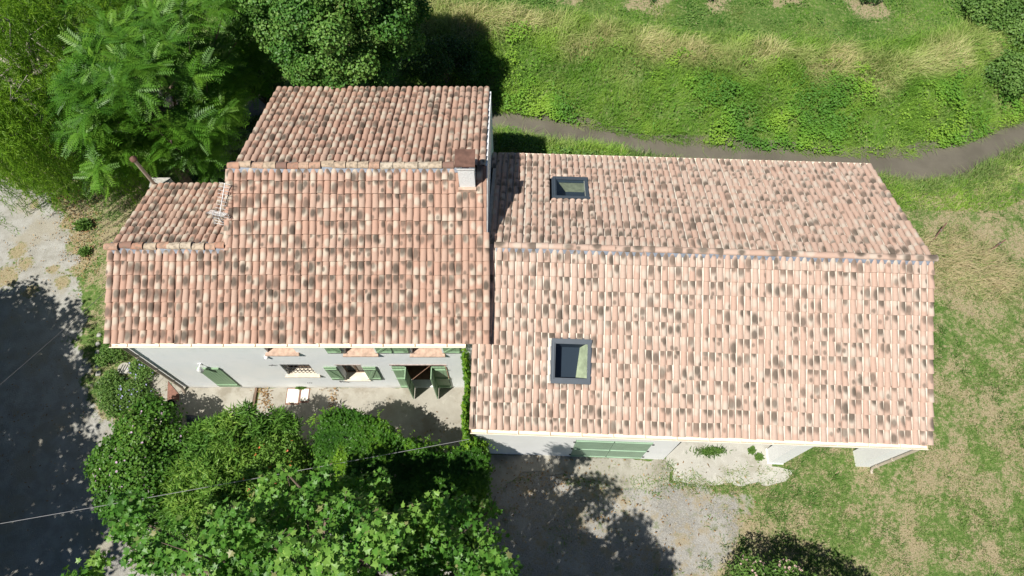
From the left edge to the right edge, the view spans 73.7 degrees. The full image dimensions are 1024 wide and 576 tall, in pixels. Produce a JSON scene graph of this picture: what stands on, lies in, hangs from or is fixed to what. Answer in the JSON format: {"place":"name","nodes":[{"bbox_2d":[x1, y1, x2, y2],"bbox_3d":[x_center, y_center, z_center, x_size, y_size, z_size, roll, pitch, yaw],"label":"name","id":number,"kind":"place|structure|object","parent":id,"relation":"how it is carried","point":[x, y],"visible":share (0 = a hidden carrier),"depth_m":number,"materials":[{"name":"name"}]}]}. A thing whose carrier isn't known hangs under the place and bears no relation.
{"place":"outdoors","nodes":[
{"label":"outdoors","id":0,"kind":"place"},
{"bbox_2d":[0,293,103,384],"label":"overhead cable","id":1,"kind":"object","parent":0,"point":[52,339],"visible":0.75,"depth_m":19.21,"materials":[{"name":"black rubber"}]},
{"bbox_2d":[0,439,468,523],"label":"overhead cable","id":2,"kind":"object","parent":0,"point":[231,482],"visible":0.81,"depth_m":18.11,"materials":[{"name":"black rubber"}]},
{"bbox_2d":[256,387,463,464],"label":"patio","id":3,"kind":"structure","parent":0,"point":[403,409],"depth_m":22.97,"materials":[{"name":"concrete"}]},
{"bbox_2d":[285,388,300,404],"bbox_3d":[-7.420,3.665,23.125,0.460,0.036,0.580,0,65,0],"label":"cover slab","id":4,"kind":"object","parent":3,"relation":"on","point":[292,396],"depth_m":23.10,"materials":[{"name":"white concrete"}]},
{"bbox_2d":[299,388,309,402],"bbox_3d":[-7.025,3.633,23.140,0.310,0.036,0.510,0,65,0],"label":"cover slab","id":5,"kind":"object","parent":3,"relation":"on","point":[304,395],"depth_m":23.12,"materials":[{"name":"white concrete"}]},
{"bbox_2d":[0,0,1023,575],"bbox_3d":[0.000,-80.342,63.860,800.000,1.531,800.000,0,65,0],"label":"ground","id":6,"kind":"structure","parent":0,"point":[50,544],"depth_m":22.55,"materials":[{"name":"green plant"}]},
{"bbox_2d":[71,217,92,231],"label":"weed tuft","id":7,"kind":"object","parent":6,"relation":"on","point":[84,222],"visible":0.99,"depth_m":25.84,"materials":[{"name":"green plant"}]},
{"bbox_2d":[76,244,91,256],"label":"weed tuft","id":8,"kind":"object","parent":6,"relation":"on","point":[83,251],"visible":1,"depth_m":25.38,"materials":[{"name":"green plant"}]},
{"bbox_2d":[0,0,172,234],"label":"weeping willow","id":9,"kind":"object","parent":6,"relation":"on","point":[22,91],"visible":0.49,"depth_m":20.91,"materials":[{"name":"green plant"}]},
{"bbox_2d":[91,367,124,399],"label":"garden plant","id":10,"kind":"object","parent":6,"relation":"on","point":[101,385],"visible":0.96,"depth_m":23.00,"materials":[{"name":"green plant"}]},
{"bbox_2d":[92,343,127,366],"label":"garden plant","id":11,"kind":"object","parent":6,"relation":"on","point":[106,354],"visible":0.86,"depth_m":23.39,"materials":[{"name":"green plant"}]},
{"bbox_2d":[95,390,128,418],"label":"garden plant","id":12,"kind":"object","parent":6,"relation":"on","point":[106,402],"visible":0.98,"depth_m":22.66,"materials":[{"name":"green plant"}]},
{"bbox_2d":[117,362,130,374],"bbox_3d":[-13.367,2.791,23.564,0.430,0.154,0.430,0,65,0],"label":"drain cover","id":13,"kind":"object","parent":6,"relation":"on","point":[122,369],"visible":0.9,"depth_m":23.49,"materials":[{"name":"concrete"}]},
{"bbox_2d":[80,392,194,531],"bbox_3d":[-11.152,5.352,20.726,3.341,3.376,4.161,21,66,10],"label":"hibiscus bush","id":14,"kind":"object","parent":6,"relation":"on","point":[117,473],"visible":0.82,"depth_m":19.95,"materials":[{"name":"green plant"}]},
{"bbox_2d":[127,359,154,383],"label":"garden plant","id":15,"kind":"object","parent":6,"relation":"on","point":[140,370],"visible":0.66,"depth_m":23.14,"materials":[{"name":"green plant"}]},
{"bbox_2d":[128,382,158,410],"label":"garden plant","id":16,"kind":"object","parent":6,"relation":"on","point":[142,387],"visible":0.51,"depth_m":22.82,"materials":[{"name":"green plant"}]},
{"bbox_2d":[34,0,276,199],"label":"tree of heaven","id":17,"kind":"object","parent":6,"relation":"on","point":[113,87],"visible":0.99,"depth_m":20.96,"materials":[{"name":"green plant"}]},
{"bbox_2d":[135,374,255,446],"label":"patio","id":18,"kind":"structure","parent":6,"relation":"on","point":[207,402],"depth_m":23.08,"materials":[{"name":"concrete"}]},
{"bbox_2d":[112,378,149,411],"bbox_3d":[-12.851,3.533,22.862,1.213,0.581,1.234,0,65,0],"label":"garden plant","id":19,"kind":"object","parent":18,"relation":"on","point":[123,388],"visible":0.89,"depth_m":22.79,"materials":[{"name":"green plant"}]},
{"bbox_2d":[164,399,177,409],"bbox_3d":[-11.373,3.957,22.817,0.423,0.260,0.430,0,65,0],"label":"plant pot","id":20,"kind":"object","parent":18,"relation":"on","point":[173,401],"visible":0.37,"depth_m":22.76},
{"bbox_2d":[167,382,178,401],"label":"red slab","id":21,"kind":"structure","parent":18,"relation":"on","point":[171,391],"depth_m":23.11,"materials":[{"name":"red brick"}]},
{"bbox_2d":[186,415,235,441],"bbox_3d":[-9.909,4.646,22.539,2.027,0.122,0.712,6,65,3],"label":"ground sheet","id":22,"kind":"object","parent":18,"relation":"on","point":[192,418],"visible":0.09,"depth_m":22.67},
{"bbox_2d":[201,128,251,182],"bbox_3d":[-10.338,-4.856,25.730,2.327,3.114,2.355,0,65,0],"label":"shrub","id":23,"kind":"object","parent":6,"relation":"on","point":[238,150],"visible":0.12,"depth_m":25.06,"materials":[{"name":"green plant"}]},
{"bbox_2d":[192,113,260,185],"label":"undergrowth","id":24,"kind":"object","parent":6,"relation":"on","point":[248,129],"visible":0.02,"depth_m":27.78,"materials":[{"name":"green plant"}]},
{"bbox_2d":[151,398,306,553],"bbox_3d":[-8.374,5.422,20.397,3.869,3.524,4.478,16,66,8],"label":"bamboo clump","id":25,"kind":"object","parent":6,"relation":"on","point":[211,445],"visible":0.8,"depth_m":19.50,"materials":[{"name":"green plant"}]},
{"bbox_2d":[136,415,337,575],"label":"garden undergrowth","id":26,"kind":"object","parent":6,"relation":"on","point":[183,537],"visible":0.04,"depth_m":20.91,"materials":[{"name":"green plant"}]},
{"bbox_2d":[250,388,257,416],"bbox_3d":[-8.700,4.136,22.893,0.070,0.068,1.630,0,65,0],"label":"timber edging","id":27,"kind":"object","parent":6,"relation":"on","point":[255,395],"visible":0.36,"depth_m":23.08,"materials":[{"name":"brown wood"}]},
{"bbox_2d":[230,53,286,104],"bbox_3d":[-10.477,-8.220,28.476,2.430,3.760,2.498,0,65,0],"label":"shrub","id":28,"kind":"object","parent":6,"relation":"on","point":[265,100],"visible":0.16,"depth_m":27.59,"materials":[{"name":"green plant"}]},
{"bbox_2d":[236,433,309,505],"bbox_3d":[-6.789,5.725,20.402,1.900,3.638,2.229,-14,65,-7],"label":"trumpet vine","id":29,"kind":"object","parent":6,"relation":"on","point":[291,459],"visible":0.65,"depth_m":19.36,"materials":[{"name":"green plant"}]},
{"bbox_2d":[61,459,523,575],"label":"plane tree","id":30,"kind":"object","parent":6,"relation":"on","point":[390,543],"visible":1,"depth_m":14.53,"materials":[{"name":"green plant"}]},
{"bbox_2d":[103,86,493,398],"bbox_3d":[-6.119,-2.038,21.888,11.003,7.435,9.472,0,65,0],"label":"farmhouse","id":31,"kind":"object","parent":6,"relation":"on","point":[346,244],"visible":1,"depth_m":19.33,"materials":[{"name":"tile"}]},
{"bbox_2d":[207,182,229,224],"bbox_3d":[-8.153,-2.231,19.585,0.520,1.459,0.928,12,65,6],"label":"television antenna","id":32,"kind":"object","parent":31,"relation":"attached to","point":[214,212],"visible":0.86,"depth_m":19.17,"materials":[{"name":"metal"}]},
{"bbox_2d":[265,348,299,355],"bbox_3d":[-6.780,1.653,19.833,1.000,0.910,0.380,0,65,0],"label":"awning","id":33,"kind":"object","parent":31,"relation":"in","point":[271,351],"depth_m":20.14,"materials":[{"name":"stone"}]},
{"bbox_2d":[285,364,320,377],"bbox_3d":[-6.740,2.500,21.634,1.120,1.050,0.380,0,65,0],"label":"window","id":34,"kind":"structure","parent":31,"relation":"in","point":[297,374],"depth_m":22.01,"materials":[{"name":"stone"}]},
{"bbox_2d":[342,365,370,380],"bbox_3d":[-5.080,2.600,21.891,0.860,1.500,0.340,0,65,0],"label":"window","id":35,"kind":"structure","parent":31,"relation":"in","point":[354,372],"depth_m":22.46,"materials":[{"name":"stone"}]},
{"bbox_2d":[343,348,378,356],"bbox_3d":[-4.475,1.666,19.860,1.050,0.970,0.380,0,65,0],"label":"window","id":36,"kind":"structure","parent":31,"relation":"in","point":[350,352],"depth_m":20.20,"materials":[{"name":"stone"}]},
{"bbox_2d":[410,348,444,356],"bbox_3d":[-2.505,1.672,19.874,1.050,1.000,0.380,0,65,0],"label":"window","id":37,"kind":"structure","parent":31,"relation":"in","point":[417,352],"depth_m":20.23,"materials":[{"name":"stone"}]},
{"bbox_2d":[208,0,433,90],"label":"lime tree","id":38,"kind":"object","parent":6,"relation":"on","point":[283,38],"visible":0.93,"depth_m":22.24,"materials":[{"name":"green plant"}]},
{"bbox_2d":[0,186,776,575],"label":"fallen leaves","id":39,"kind":"object","parent":6,"relation":"on","point":[264,394],"visible":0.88,"depth_m":22.74,"materials":[{"name":"brown plant"}]},
{"bbox_2d":[304,402,497,573],"bbox_3d":[-3.275,5.985,20.417,5.975,2.989,4.879,0,65,0],"label":"creeper pergola","id":40,"kind":"object","parent":6,"relation":"on","point":[373,436],"visible":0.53,"depth_m":19.67,"materials":[{"name":"green plant"}]},
{"bbox_2d":[62,231,762,575],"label":"verge weeds","id":41,"kind":"object","parent":6,"relation":"on","point":[507,482],"visible":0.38,"depth_m":21.49,"materials":[{"name":"green plant"}]},
{"bbox_2d":[395,32,482,86],"bbox_3d":[-2.977,-9.320,28.696,3.654,3.205,2.636,-26,67,-12],"label":"shrub","id":42,"kind":"object","parent":6,"relation":"on","point":[436,63],"visible":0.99,"depth_m":28.26,"materials":[{"name":"green plant"}]},
{"bbox_2d":[78,111,1023,575],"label":"meadow grass","id":43,"kind":"structure","parent":6,"relation":"on","point":[992,167],"depth_m":24.51,"materials":[{"name":"green plant"}]},
{"bbox_2d":[496,125,629,155],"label":"bank weeds","id":44,"kind":"object","parent":6,"relation":"on","point":[510,134],"visible":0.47,"depth_m":27.31,"materials":[{"name":"green plant"}]},
{"bbox_2d":[486,454,672,497],"bbox_3d":[2.102,6.105,22.069,6.241,0.142,1.444,0,65,0],"label":"concrete apron","id":45,"kind":"object","parent":6,"relation":"on","point":[498,475],"visible":0.75,"depth_m":22.10,"materials":[{"name":"beige concrete"}]},
{"bbox_2d":[337,0,1003,66],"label":"orchard grass","id":46,"kind":"structure","parent":6,"relation":"on","point":[808,18],"depth_m":30.48,"materials":[{"name":"green plant"}]},
{"bbox_2d":[469,152,938,473],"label":"barn","id":47,"kind":"structure","parent":6,"relation":"on","point":[646,307],"depth_m":19.45,"materials":[{"name":"tile"}]},
{"bbox_2d":[460,344,489,464],"bbox_3d":[-1.088,3.751,20.812,0.860,4.294,2.823,0,65,0],"label":"climbing creeper","id":48,"kind":"object","parent":47,"relation":"attached to","point":[465,404],"visible":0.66,"depth_m":19.71,"materials":[{"name":"green plant"}]},
{"bbox_2d":[611,461,802,498],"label":"edge weeds","id":49,"kind":"object","parent":6,"relation":"on","point":[691,483],"visible":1,"depth_m":21.90,"materials":[{"name":"green plant"}]},
{"bbox_2d":[445,0,971,65],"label":"orchard weeds","id":50,"kind":"object","parent":6,"relation":"on","point":[698,16],"visible":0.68,"depth_m":30.45,"materials":[{"name":"green plant"}]},
{"bbox_2d":[398,0,1023,160],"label":"tall bank grass","id":51,"kind":"structure","parent":6,"relation":"on","point":[725,53],"depth_m":29.28,"materials":[{"name":"green plant"}]},
{"bbox_2d":[442,15,1023,154],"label":"bank weeds","id":52,"kind":"object","parent":6,"relation":"on","point":[547,107],"visible":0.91,"depth_m":28.85,"materials":[{"name":"green plant"}]},
{"bbox_2d":[492,121,1023,211],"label":"bank grass","id":53,"kind":"structure","parent":6,"relation":"on","point":[623,151],"depth_m":26.81,"materials":[{"name":"green plant"}]},
{"bbox_2d":[714,550,823,575],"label":"flowering shrub","id":54,"kind":"object","parent":6,"relation":"on","point":[775,570],"visible":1,"depth_m":18.59,"materials":[{"name":"green plant"}]},
{"bbox_2d":[587,149,1023,575],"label":"grass tufts","id":55,"kind":"object","parent":6,"relation":"on","point":[824,452],"visible":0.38,"depth_m":22.07,"materials":[{"name":"green plant"}]},
{"bbox_2d":[859,0,882,4],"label":"orchard tree","id":56,"kind":"object","parent":6,"relation":"on","point":[873,1],"visible":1,"depth_m":30.67,"materials":[{"name":"green plant"}]},
{"bbox_2d":[930,222,946,242],"bbox_3d":[15.913,-1.998,25.529,0.130,0.902,0.650,38,70,16],"label":"rusty post","id":57,"kind":"object","parent":6,"relation":"on","point":[939,231],"visible":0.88,"depth_m":25.45,"materials":[{"name":"metal"}]},
{"bbox_2d":[961,0,1019,27],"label":"bramble","id":58,"kind":"object","parent":6,"relation":"on","point":[978,9],"visible":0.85,"depth_m":29.56,"materials":[{"name":"green plant"}]},
{"bbox_2d":[980,47,1023,100],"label":"bramble","id":59,"kind":"object","parent":6,"relation":"on","point":[1009,67],"visible":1,"depth_m":28.94,"materials":[{"name":"green plant"}]},
{"bbox_2d":[982,0,1023,49],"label":"bramble","id":60,"kind":"object","parent":6,"relation":"on","point":[1015,20],"visible":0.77,"depth_m":29.40,"materials":[{"name":"green plant"}]},
{"bbox_2d":[3,87,1023,183],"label":"path","id":61,"kind":"structure","parent":0,"point":[946,160],"depth_m":28.75,"materials":[{"name":"grey gravel"}]},
{"bbox_2d":[666,442,793,485],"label":"carport floor","id":62,"kind":"structure","parent":0,"point":[679,453],"depth_m":22.14,"materials":[{"name":"concrete"}]},
{"bbox_2d":[689,444,731,458],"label":"weed tuft","id":63,"kind":"object","parent":62,"relation":"on","point":[715,450],"visible":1,"depth_m":22.23,"materials":[{"name":"green plant"}]},
{"bbox_2d":[747,446,756,455],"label":"weed tuft","id":64,"kind":"object","parent":62,"relation":"on","point":[751,450],"visible":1,"depth_m":22.26,"materials":[{"name":"green plant"}]},
{"bbox_2d":[754,452,764,462],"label":"weed tuft","id":65,"kind":"object","parent":62,"relation":"on","point":[757,456],"visible":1,"depth_m":22.19,"materials":[{"name":"green plant"}]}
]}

